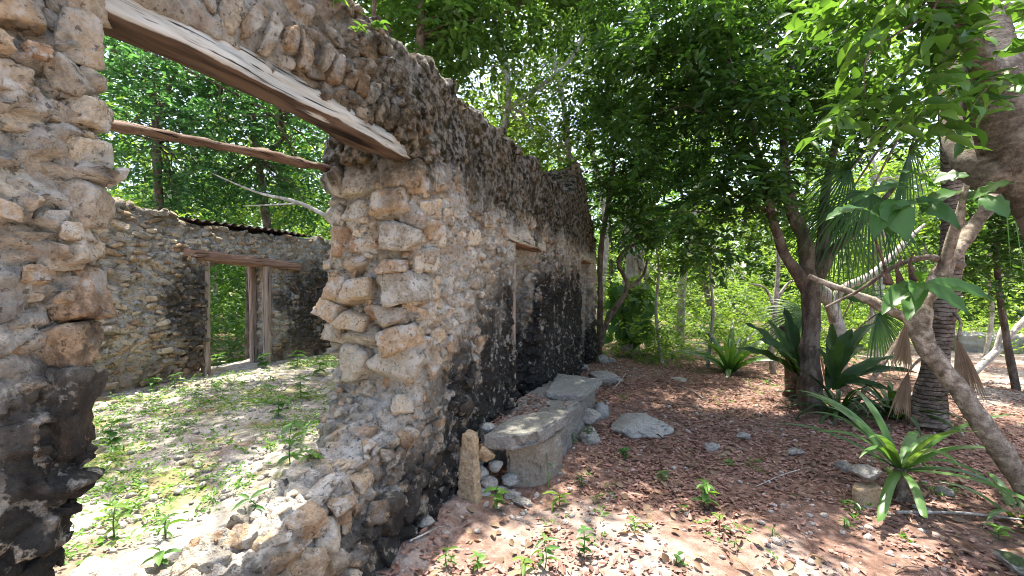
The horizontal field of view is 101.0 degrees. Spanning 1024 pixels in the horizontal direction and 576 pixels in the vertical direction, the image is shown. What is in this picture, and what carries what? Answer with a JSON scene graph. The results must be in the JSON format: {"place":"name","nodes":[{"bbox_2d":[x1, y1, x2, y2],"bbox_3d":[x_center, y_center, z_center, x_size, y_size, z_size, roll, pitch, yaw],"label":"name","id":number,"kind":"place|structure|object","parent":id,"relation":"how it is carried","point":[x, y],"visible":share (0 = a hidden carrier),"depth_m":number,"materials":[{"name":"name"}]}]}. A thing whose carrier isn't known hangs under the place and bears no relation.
{"place":"outdoors","nodes":[
{"label":"outdoors","id":0,"kind":"place"},
{"bbox_2d":[53,354,337,575],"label":"room floor","id":1,"kind":"structure","parent":0,"point":[128,553],"depth_m":2.72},
{"bbox_2d":[101,418,127,446],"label":"seedling","id":2,"kind":"object","parent":1,"relation":"on","point":[111,434],"visible":0.9,"depth_m":2.87,"materials":[{"name":"green plant"}]},
{"bbox_2d":[99,499,134,537],"bbox_3d":[-1.777,1.053,1.898,0.130,0.176,0.110,0,0,-13],"label":"seedling","id":3,"kind":"object","parent":1,"relation":"on","point":[118,504],"visible":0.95,"depth_m":1.89,"materials":[{"name":"green plant"}]},
{"bbox_2d":[140,547,180,565],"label":"seedling","id":4,"kind":"object","parent":1,"relation":"on","point":[158,557],"visible":0.92,"depth_m":1.68,"materials":[{"name":"green plant"}]},
{"bbox_2d":[146,513,188,538],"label":"seedling","id":5,"kind":"object","parent":1,"relation":"on","point":[166,523],"visible":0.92,"depth_m":1.89,"materials":[{"name":"green plant"}]},
{"bbox_2d":[63,353,338,564],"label":"weeds","id":6,"kind":"object","parent":1,"relation":"on","point":[100,539],"visible":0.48,"depth_m":2.93,"materials":[{"name":"green plant"}]},
{"bbox_2d":[89,197,331,395],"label":"back wall","id":7,"kind":"structure","parent":1,"relation":"on","point":[155,264],"depth_m":4.88,"materials":[{"name":"stone"}]},
{"bbox_2d":[178,217,310,236],"bbox_3d":[-3.731,-0.834,5.845,0.630,0.110,1.780,0,0,21],"label":"roof sheet","id":8,"kind":"object","parent":7,"relation":"on","point":[242,227],"visible":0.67,"depth_m":5.66,"materials":[{"name":"black metal"}]},
{"bbox_2d":[256,353,270,366],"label":"seedling","id":9,"kind":"object","parent":1,"relation":"on","point":[265,363],"visible":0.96,"depth_m":5.62,"materials":[{"name":"green plant"}]},
{"bbox_2d":[264,395,292,416],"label":"seedling","id":10,"kind":"object","parent":1,"relation":"on","point":[281,404],"visible":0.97,"depth_m":3.60,"materials":[{"name":"green plant"}]},
{"bbox_2d":[276,420,304,465],"bbox_3d":[-1.264,0.930,2.443,0.151,0.319,0.160,0,0,-7],"label":"seedling","id":11,"kind":"object","parent":1,"relation":"on","point":[290,441],"visible":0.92,"depth_m":2.43,"materials":[{"name":"green plant"}]},
{"bbox_2d":[291,375,312,399],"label":"seedling","id":12,"kind":"object","parent":1,"relation":"on","point":[300,384],"visible":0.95,"depth_m":4.10,"materials":[{"name":"green plant"}]},
{"bbox_2d":[312,356,327,375],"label":"seedling","id":13,"kind":"object","parent":1,"relation":"on","point":[320,363],"visible":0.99,"depth_m":5.13,"materials":[{"name":"green plant"}]},
{"bbox_2d":[55,353,338,571],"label":"gravel","id":14,"kind":"structure","parent":0,"point":[177,491],"depth_m":2.83,"materials":[{"name":"grey gravel"}]},
{"bbox_2d":[102,0,1023,289],"label":"sky","id":15,"kind":"structure","parent":0,"point":[1018,35],"materials":[{"name":"white"}]},
{"bbox_2d":[210,289,1023,575],"bbox_3d":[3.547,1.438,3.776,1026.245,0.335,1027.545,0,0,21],"label":"ground","id":16,"kind":"structure","parent":0,"point":[873,559],"depth_m":2.99,"materials":[{"name":"brown soil"}]},
{"bbox_2d":[0,0,152,575],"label":"wall pier","id":17,"kind":"structure","parent":16,"relation":"on","point":[58,174],"depth_m":1.08,"materials":[{"name":"stone"}]},
{"bbox_2d":[94,40,181,198],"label":"forest tree","id":18,"kind":"object","parent":16,"relation":"on","point":[125,148],"visible":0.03,"depth_m":15.13,"materials":[{"name":"green plant"}]},
{"bbox_2d":[106,156,222,217],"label":"forest tree","id":19,"kind":"object","parent":16,"relation":"on","point":[144,184],"visible":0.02,"depth_m":16.86,"materials":[{"name":"green plant"}]},
{"bbox_2d":[96,35,294,222],"bbox_3d":[-6.844,-2.800,8.404,6.029,8.918,3.656,0,0,4],"label":"forest tree","id":20,"kind":"object","parent":16,"relation":"on","point":[154,89],"visible":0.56,"depth_m":8.14,"materials":[{"name":"green plant"}]},
{"bbox_2d":[145,139,265,318],"bbox_3d":[-14.022,-3.064,19.811,5.318,9.284,5.700,0,0,22],"label":"forest tree","id":21,"kind":"object","parent":16,"relation":"on","point":[215,288],"visible":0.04,"depth_m":19.93,"materials":[{"name":"green plant"}]},
{"bbox_2d":[98,61,325,232],"bbox_3d":[-8.768,-5.567,12.857,8.395,14.486,7.383,0,0,42],"label":"forest tree","id":22,"kind":"object","parent":16,"relation":"on","point":[120,195],"visible":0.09,"depth_m":12.79,"materials":[{"name":"green plant"}]},
{"bbox_2d":[210,264,245,365],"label":"undergrowth","id":23,"kind":"object","parent":16,"relation":"on","point":[239,324],"visible":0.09,"depth_m":8.54,"materials":[{"name":"green plant"}]},
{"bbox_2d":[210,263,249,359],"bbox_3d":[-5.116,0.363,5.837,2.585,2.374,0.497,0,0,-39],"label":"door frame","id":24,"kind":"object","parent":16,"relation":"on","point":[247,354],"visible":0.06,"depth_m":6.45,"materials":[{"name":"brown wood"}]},
{"bbox_2d":[134,46,332,237],"bbox_3d":[-5.272,-2.806,9.386,6.221,8.926,3.951,0,0,-4],"label":"forest tree","id":25,"kind":"object","parent":16,"relation":"on","point":[281,178],"visible":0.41,"depth_m":9.11,"materials":[{"name":"green plant"}]},
{"bbox_2d":[211,172,324,217],"bbox_3d":[-3.788,-0.265,8.009,4.104,3.959,0.446,0,0,-1],"label":"bare branch","id":26,"kind":"object","parent":16,"relation":"on","point":[309,207],"visible":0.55,"depth_m":7.88,"materials":[{"name":"grey plant"}]},
{"bbox_2d":[207,125,330,238],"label":"forest tree","id":27,"kind":"object","parent":16,"relation":"on","point":[275,226],"visible":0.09,"depth_m":18.56,"materials":[{"name":"green plant"}]},
{"bbox_2d":[246,101,329,237],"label":"forest tree","id":28,"kind":"object","parent":16,"relation":"on","point":[310,150],"visible":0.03,"depth_m":13.87,"materials":[{"name":"green plant"}]},
{"bbox_2d":[103,0,597,575],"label":"stone wall","id":29,"kind":"structure","parent":16,"relation":"on","point":[457,298],"depth_m":2.62,"materials":[{"name":"stone"}]},
{"bbox_2d":[231,488,275,512],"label":"seedling","id":30,"kind":"object","parent":29,"relation":"on","point":[255,494],"visible":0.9,"depth_m":1.92,"materials":[{"name":"green plant"}]},
{"bbox_2d":[299,449,323,462],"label":"seedling","id":31,"kind":"object","parent":29,"relation":"on","point":[316,455],"visible":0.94,"depth_m":2.25,"materials":[{"name":"green plant"}]},
{"bbox_2d":[349,20,368,34],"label":"seedling","id":32,"kind":"object","parent":29,"relation":"on","point":[358,27],"visible":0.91,"depth_m":2.06,"materials":[{"name":"green plant"}]},
{"bbox_2d":[371,20,389,30],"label":"seedling","id":33,"kind":"object","parent":29,"relation":"on","point":[377,24],"visible":0.91,"depth_m":2.20,"materials":[{"name":"green plant"}]},
{"bbox_2d":[417,515,434,527],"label":"rock","id":34,"kind":"object","parent":16,"relation":"on","point":[427,520],"visible":0.48,"depth_m":2.63,"materials":[{"name":"stone"}]},
{"bbox_2d":[437,546,458,568],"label":"seedling","id":35,"kind":"object","parent":16,"relation":"on","point":[450,556],"visible":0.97,"depth_m":2.33,"materials":[{"name":"green plant"}]},
{"bbox_2d":[457,429,481,503],"bbox_3d":[-0.295,1.341,3.083,0.185,0.559,0.189,0,0,21],"label":"stone post","id":36,"kind":"object","parent":16,"relation":"on","point":[469,483],"visible":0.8,"depth_m":3.05,"materials":[{"name":"beige stone"}]},
{"bbox_2d":[353,0,587,108],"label":"forest tree","id":37,"kind":"object","parent":16,"relation":"on","point":[465,24],"visible":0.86,"depth_m":5.90,"materials":[{"name":"green plant"}]},
{"bbox_2d":[470,551,486,570],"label":"seedling","id":38,"kind":"object","parent":16,"relation":"on","point":[480,557],"visible":0.92,"depth_m":2.31,"materials":[{"name":"green plant"}]},
{"bbox_2d":[364,0,617,173],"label":"feathery tree","id":39,"kind":"object","parent":16,"relation":"on","point":[505,76],"visible":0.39,"depth_m":8.75,"materials":[{"name":"green plant"}]},
{"bbox_2d":[483,486,509,508],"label":"seedling","id":40,"kind":"object","parent":16,"relation":"on","point":[498,498],"visible":1,"depth_m":2.96,"materials":[{"name":"green plant"}]},
{"bbox_2d":[459,74,563,170],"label":"forest tree","id":41,"kind":"object","parent":16,"relation":"on","point":[494,124],"visible":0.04,"depth_m":16.12,"materials":[{"name":"green plant"}]},
{"bbox_2d":[504,488,520,499],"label":"rock","id":42,"kind":"object","parent":16,"relation":"on","point":[512,494],"visible":0.76,"depth_m":3.12,"materials":[{"name":"stone"}]},
{"bbox_2d":[511,496,532,507],"bbox_3d":[0.071,1.551,3.061,0.161,0.067,0.112,0,0,55],"label":"rock","id":43,"kind":"object","parent":16,"relation":"on","point":[521,501],"visible":0.93,"depth_m":3.02,"materials":[{"name":"stone"}]},
{"bbox_2d":[511,555,533,575],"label":"seedling","id":44,"kind":"object","parent":16,"relation":"on","point":[524,561],"visible":0.93,"depth_m":2.29,"materials":[{"name":"green plant"}]},
{"bbox_2d":[478,374,601,495],"bbox_3d":[0.377,1.374,4.197,0.840,0.605,2.512,0,0,21],"label":"stone bench","id":45,"kind":"object","parent":16,"relation":"on","point":[522,447],"visible":0.79,"depth_m":3.44,"materials":[{"name":"stone"}]},
{"bbox_2d":[488,393,566,424],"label":"leaf litter","id":46,"kind":"object","parent":45,"relation":"on","point":[531,399],"visible":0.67,"depth_m":4.11,"materials":[{"name":"brown plant"}]},
{"bbox_2d":[531,532,563,569],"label":"seedling","id":47,"kind":"object","parent":16,"relation":"on","point":[548,549],"visible":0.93,"depth_m":2.30,"materials":[{"name":"green plant"}]},
{"bbox_2d":[543,490,569,510],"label":"seedling","id":48,"kind":"object","parent":16,"relation":"on","point":[557,498],"visible":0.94,"depth_m":3.00,"materials":[{"name":"green plant"}]},
{"bbox_2d":[524,134,599,214],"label":"forest tree","id":49,"kind":"object","parent":16,"relation":"on","point":[562,166],"visible":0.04,"depth_m":20.86,"materials":[{"name":"green plant"}]},
{"bbox_2d":[108,142,1023,322],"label":"woods","id":50,"kind":"object","parent":16,"relation":"on","point":[755,272],"visible":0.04,"depth_m":24.38,"materials":[{"name":"green plant"}]},
{"bbox_2d":[482,0,681,178],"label":"feathery tree","id":51,"kind":"object","parent":16,"relation":"on","point":[560,89],"visible":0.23,"depth_m":9.31,"materials":[{"name":"green plant"}]},
{"bbox_2d":[575,525,593,557],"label":"seedling","id":52,"kind":"object","parent":16,"relation":"on","point":[582,530],"visible":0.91,"depth_m":2.40,"materials":[{"name":"green plant"}]},
{"bbox_2d":[579,425,600,444],"bbox_3d":[0.772,1.498,4.265,0.229,0.214,0.202,0,0,42],"label":"rock","id":53,"kind":"object","parent":16,"relation":"on","point":[588,435],"visible":0.88,"depth_m":4.20,"materials":[{"name":"stone"}]},
{"bbox_2d":[561,142,626,309],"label":"forest tree","id":54,"kind":"object","parent":16,"relation":"on","point":[611,268],"visible":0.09,"depth_m":24.86,"materials":[{"name":"green plant"}]},
{"bbox_2d":[594,402,608,419],"bbox_3d":[1.060,1.456,4.993,0.179,0.242,0.156,6,-1,12],"label":"rock","id":55,"kind":"object","parent":16,"relation":"on","point":[602,408],"visible":0.67,"depth_m":4.94,"materials":[{"name":"stone"}]},
{"bbox_2d":[519,0,686,333],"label":"forest tree","id":56,"kind":"object","parent":16,"relation":"on","point":[605,253],"visible":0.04,"depth_m":12.06,"materials":[{"name":"green plant"}]},
{"bbox_2d":[588,370,622,384],"bbox_3d":[1.458,1.408,6.559,0.567,0.239,0.430,4,0,12],"label":"rock","id":57,"kind":"object","parent":16,"relation":"on","point":[606,377],"visible":0.72,"depth_m":6.43,"materials":[{"name":"stone"}]},
{"bbox_2d":[604,194,655,350],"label":"pale tree","id":58,"kind":"object","parent":16,"relation":"on","point":[633,267],"visible":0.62,"depth_m":9.79,"materials":[{"name":"green plant"}]},
{"bbox_2d":[587,140,686,271],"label":"forest tree","id":59,"kind":"object","parent":16,"relation":"on","point":[598,215],"visible":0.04,"depth_m":21.66,"materials":[{"name":"green plant"}]},
{"bbox_2d":[609,412,673,438],"bbox_3d":[1.369,1.485,4.562,0.566,0.218,0.608,0,0,-41],"label":"rock","id":60,"kind":"object","parent":16,"relation":"on","point":[635,425],"visible":0.98,"depth_m":4.44,"materials":[{"name":"stone"}]},
{"bbox_2d":[554,78,737,358],"bbox_3d":[2.507,-1.231,8.485,3.076,5.797,3.118,0,0,-33],"label":"tree","id":61,"kind":"object","parent":16,"relation":"on","point":[612,185],"visible":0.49,"depth_m":8.21,"materials":[{"name":"green plant"}]},
{"bbox_2d":[609,192,702,362],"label":"sapling","id":62,"kind":"object","parent":16,"relation":"on","point":[651,281],"visible":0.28,"depth_m":8.79,"materials":[{"name":"green plant"}]},
{"bbox_2d":[655,470,671,481],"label":"seedling","id":63,"kind":"object","parent":16,"relation":"on","point":[664,473],"visible":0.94,"depth_m":3.38,"materials":[{"name":"green plant"}]},
{"bbox_2d":[672,551,688,566],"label":"seedling","id":64,"kind":"object","parent":16,"relation":"on","point":[677,557],"visible":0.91,"depth_m":2.32,"materials":[{"name":"green plant"}]},
{"bbox_2d":[622,18,761,346],"bbox_3d":[4.308,-2.692,11.081,4.128,8.626,3.348,0,0,21],"label":"slender tree","id":65,"kind":"object","parent":16,"relation":"on","point":[681,312],"depth_m":10.81,"materials":[{"name":"green plant"}]},
{"bbox_2d":[377,346,1023,575],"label":"leaf litter","id":66,"kind":"object","parent":16,"relation":"on","point":[561,568],"visible":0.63,"depth_m":3.50,"materials":[{"name":"brown plant"}]},
{"bbox_2d":[664,204,738,306],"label":"forest tree","id":67,"kind":"object","parent":16,"relation":"on","point":[673,244],"visible":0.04,"depth_m":26.81,"materials":[{"name":"green plant"}]},
{"bbox_2d":[692,479,719,509],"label":"seedling","id":68,"kind":"object","parent":16,"relation":"on","point":[705,495],"visible":1,"depth_m":2.95,"materials":[{"name":"green plant"}]},
{"bbox_2d":[662,186,758,367],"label":"sapling","id":69,"kind":"object","parent":16,"relation":"on","point":[707,364],"visible":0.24,"depth_m":8.36,"materials":[{"name":"green plant"}]},
{"bbox_2d":[703,442,719,450],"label":"rock","id":70,"kind":"object","parent":16,"relation":"on","point":[710,446],"visible":0.88,"depth_m":3.98,"materials":[{"name":"stone"}]},
{"bbox_2d":[628,43,808,315],"bbox_3d":[7.567,-4.433,15.101,7.594,12.035,4.620,0,0,-6],"label":"forest tree","id":71,"kind":"object","parent":16,"relation":"on","point":[708,301],"visible":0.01,"depth_m":15.22,"materials":[{"name":"green plant"}]},
{"bbox_2d":[665,318,780,377],"bbox_3d":[3.992,1.127,7.938,2.101,1.020,1.796,0,0,21],"label":"lily clump","id":72,"kind":"object","parent":16,"relation":"on","point":[730,360],"visible":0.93,"depth_m":7.91,"materials":[{"name":"green plant"}]},
{"bbox_2d":[527,0,933,413],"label":"dark leaved tree","id":73,"kind":"object","parent":16,"relation":"on","point":[734,28],"visible":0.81,"depth_m":5.05,"materials":[{"name":"green plant"}]},
{"bbox_2d":[737,308,918,393],"bbox_3d":[3.847,0.757,5.227,2.210,1.013,0.904,0,0,10],"label":"nest fern","id":74,"kind":"object","parent":73,"relation":"attached to","point":[842,350],"visible":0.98,"depth_m":5.20,"materials":[{"name":"green plant"}]},
{"bbox_2d":[702,187,800,309],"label":"forest tree","id":75,"kind":"object","parent":16,"relation":"on","point":[756,236],"visible":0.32,"depth_m":23.45,"materials":[{"name":"green plant"}]},
{"bbox_2d":[748,167,794,373],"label":"bare sapling","id":76,"kind":"object","parent":16,"relation":"on","point":[777,294],"visible":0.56,"depth_m":7.79,"materials":[{"name":"grey plant"}]},
{"bbox_2d":[541,364,1023,570],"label":"weeds","id":77,"kind":"object","parent":16,"relation":"on","point":[841,501],"visible":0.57,"depth_m":3.03,"materials":[{"name":"green plant"}]},
{"bbox_2d":[731,183,837,297],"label":"forest tree","id":78,"kind":"object","parent":16,"relation":"on","point":[767,236],"visible":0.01,"depth_m":26.91,"materials":[{"name":"green plant"}]},
{"bbox_2d":[779,326,796,398],"bbox_3d":[3.889,1.080,5.828,0.313,1.162,0.593,0,0,40],"label":"tree stump","id":79,"kind":"object","parent":16,"relation":"on","point":[788,374],"visible":0.23,"depth_m":5.74,"materials":[{"name":"brown wood"}]},
{"bbox_2d":[785,447,804,454],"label":"rock","id":80,"kind":"object","parent":16,"relation":"on","point":[794,451],"visible":0.88,"depth_m":3.87,"materials":[{"name":"stone"}]},
{"bbox_2d":[741,138,874,261],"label":"forest tree","id":81,"kind":"object","parent":16,"relation":"on","point":[806,181],"visible":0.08,"depth_m":20.70,"materials":[{"name":"green plant"}]},
{"bbox_2d":[595,226,1023,368],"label":"undergrowth","id":82,"kind":"object","parent":16,"relation":"on","point":[724,313],"visible":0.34,"depth_m":11.04,"materials":[{"name":"green plant"}]},
{"bbox_2d":[756,277,914,380],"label":"fan palm","id":83,"kind":"object","parent":16,"relation":"on","point":[881,333],"visible":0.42,"depth_m":6.38,"materials":[{"name":"green plant"}]},
{"bbox_2d":[834,460,853,474],"bbox_3d":[2.853,1.541,3.590,0.177,0.115,0.146,21,17,26],"label":"rock","id":84,"kind":"object","parent":16,"relation":"on","point":[841,465],"visible":0.54,"depth_m":3.58,"materials":[{"name":"stone"}]},
{"bbox_2d":[772,369,924,431],"bbox_3d":[4.063,1.297,5.115,1.484,0.586,1.402,0,0,21],"label":"grassy clump","id":85,"kind":"object","parent":16,"relation":"on","point":[846,402],"visible":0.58,"depth_m":5.00,"materials":[{"name":"green plant"}]},
{"bbox_2d":[799,148,905,282],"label":"forest tree","id":86,"kind":"object","parent":16,"relation":"on","point":[867,179],"visible":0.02,"depth_m":25.40,"materials":[{"name":"green plant"}]},
{"bbox_2d":[852,482,881,508],"bbox_3d":[2.556,1.508,3.053,0.184,0.192,0.169,0,0,28],"label":"rock","id":87,"kind":"object","parent":16,"relation":"on","point":[863,493],"visible":0.68,"depth_m":3.00,"materials":[{"name":"beige stone"}]},
{"bbox_2d":[847,464,881,480],"bbox_3d":[2.593,1.348,3.092,0.208,0.090,0.176,-11,4,14],"label":"rock","id":88,"kind":"object","parent":87,"relation":"on","point":[867,472],"visible":1,"depth_m":3.06,"materials":[{"name":"stone"}]},
{"bbox_2d":[820,223,925,372],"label":"pale forked tree","id":89,"kind":"object","parent":16,"relation":"on","point":[835,316],"visible":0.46,"depth_m":6.35,"materials":[{"name":"grey plant"}]},
{"bbox_2d":[809,145,940,372],"bbox_3d":[6.367,-0.450,7.571,1.837,4.045,1.526,0,0,-11],"label":"sapling","id":90,"kind":"object","parent":16,"relation":"on","point":[871,312],"visible":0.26,"depth_m":7.52,"materials":[{"name":"green plant"}]},
{"bbox_2d":[757,0,1023,242],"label":"leaning tree","id":91,"kind":"object","parent":16,"relation":"on","point":[972,84],"visible":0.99,"depth_m":2.79,"materials":[{"name":"green plant"}]},
{"bbox_2d":[849,263,936,407],"bbox_3d":[5.341,0.514,5.780,2.636,2.016,0.085,0,0,-27],"label":"leaning branch","id":92,"kind":"object","parent":16,"relation":"on","point":[874,376],"visible":0.19,"depth_m":5.54,"materials":[{"name":"brown plant"}]},
{"bbox_2d":[767,100,1022,431],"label":"palm tree","id":93,"kind":"object","parent":16,"relation":"on","point":[928,387],"visible":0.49,"depth_m":4.74,"materials":[{"name":"green plant"}]},
{"bbox_2d":[774,388,1023,521],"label":"strap leaved plant","id":94,"kind":"object","parent":16,"relation":"on","point":[900,480],"visible":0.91,"depth_m":3.07,"materials":[{"name":"green plant"}]},
{"bbox_2d":[782,1,1023,343],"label":"forest tree","id":95,"kind":"object","parent":16,"relation":"on","point":[892,52],"visible":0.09,"depth_m":11.64,"materials":[{"name":"green plant"}]},
{"bbox_2d":[824,381,983,438],"bbox_3d":[4.518,1.326,4.869,1.267,0.515,1.502,0,0,-2],"label":"grassy clump","id":96,"kind":"object","parent":16,"relation":"on","point":[890,395],"visible":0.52,"depth_m":4.91,"materials":[{"name":"green plant"}]},
{"bbox_2d":[847,144,979,281],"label":"forest tree","id":97,"kind":"object","parent":16,"relation":"on","point":[924,251],"visible":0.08,"depth_m":18.77,"materials":[{"name":"green plant"}]},
{"bbox_2d":[807,169,1023,503],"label":"crooked tree","id":98,"kind":"object","parent":16,"relation":"on","point":[912,295],"visible":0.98,"depth_m":2.90,"materials":[{"name":"beige plant"}]},
{"bbox_2d":[933,485,954,496],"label":"rock","id":99,"kind":"object","parent":16,"relation":"on","point":[947,491],"visible":0.95,"depth_m":3.17,"materials":[{"name":"stone"}]},
{"bbox_2d":[874,119,1023,391],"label":"forest tree","id":100,"kind":"object","parent":16,"relation":"on","point":[998,231],"visible":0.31,"depth_m":6.43,"materials":[{"name":"green plant"}]},
{"bbox_2d":[895,510,1023,519],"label":"fallen twig","id":101,"kind":"object","parent":16,"relation":"on","point":[939,512],"visible":0.91,"depth_m":2.88,"materials":[{"name":"wood"}]},
{"bbox_2d":[933,472,1023,521],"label":"strap leaved plant","id":102,"kind":"object","parent":16,"relation":"on","point":[1009,502],"visible":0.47,"depth_m":3.02,"materials":[{"name":"green plant"}]},
{"bbox_2d":[938,209,1019,357],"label":"sapling","id":103,"kind":"object","parent":16,"relation":"on","point":[988,339],"visible":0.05,"depth_m":8.17,"materials":[{"name":"green plant"}]},
{"bbox_2d":[952,331,1023,353],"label":"wall","id":104,"kind":"structure","parent":16,"relation":"on","point":[971,342],"depth_m":10.20,"materials":[{"name":"concrete"}]},
{"bbox_2d":[969,316,1023,382],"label":"fallen tree","id":105,"kind":"object","parent":16,"relation":"on","point":[990,356],"visible":0.49,"depth_m":6.97,"materials":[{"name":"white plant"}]},
{"bbox_2d":[985,522,1013,540],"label":"seedling","id":106,"kind":"object","parent":16,"relation":"on","point":[998,529],"visible":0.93,"depth_m":2.61,"materials":[{"name":"green plant"}]},
{"bbox_2d":[992,549,1023,575],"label":"rock","id":107,"kind":"object","parent":16,"relation":"on","point":[1013,562],"visible":0.96,"depth_m":2.35,"materials":[{"name":"stone"}]},
{"bbox_2d":[400,365,1023,575],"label":"gravel","id":108,"kind":"structure","parent":0,"point":[775,540],"depth_m":2.78,"materials":[{"name":"grey gravel"}]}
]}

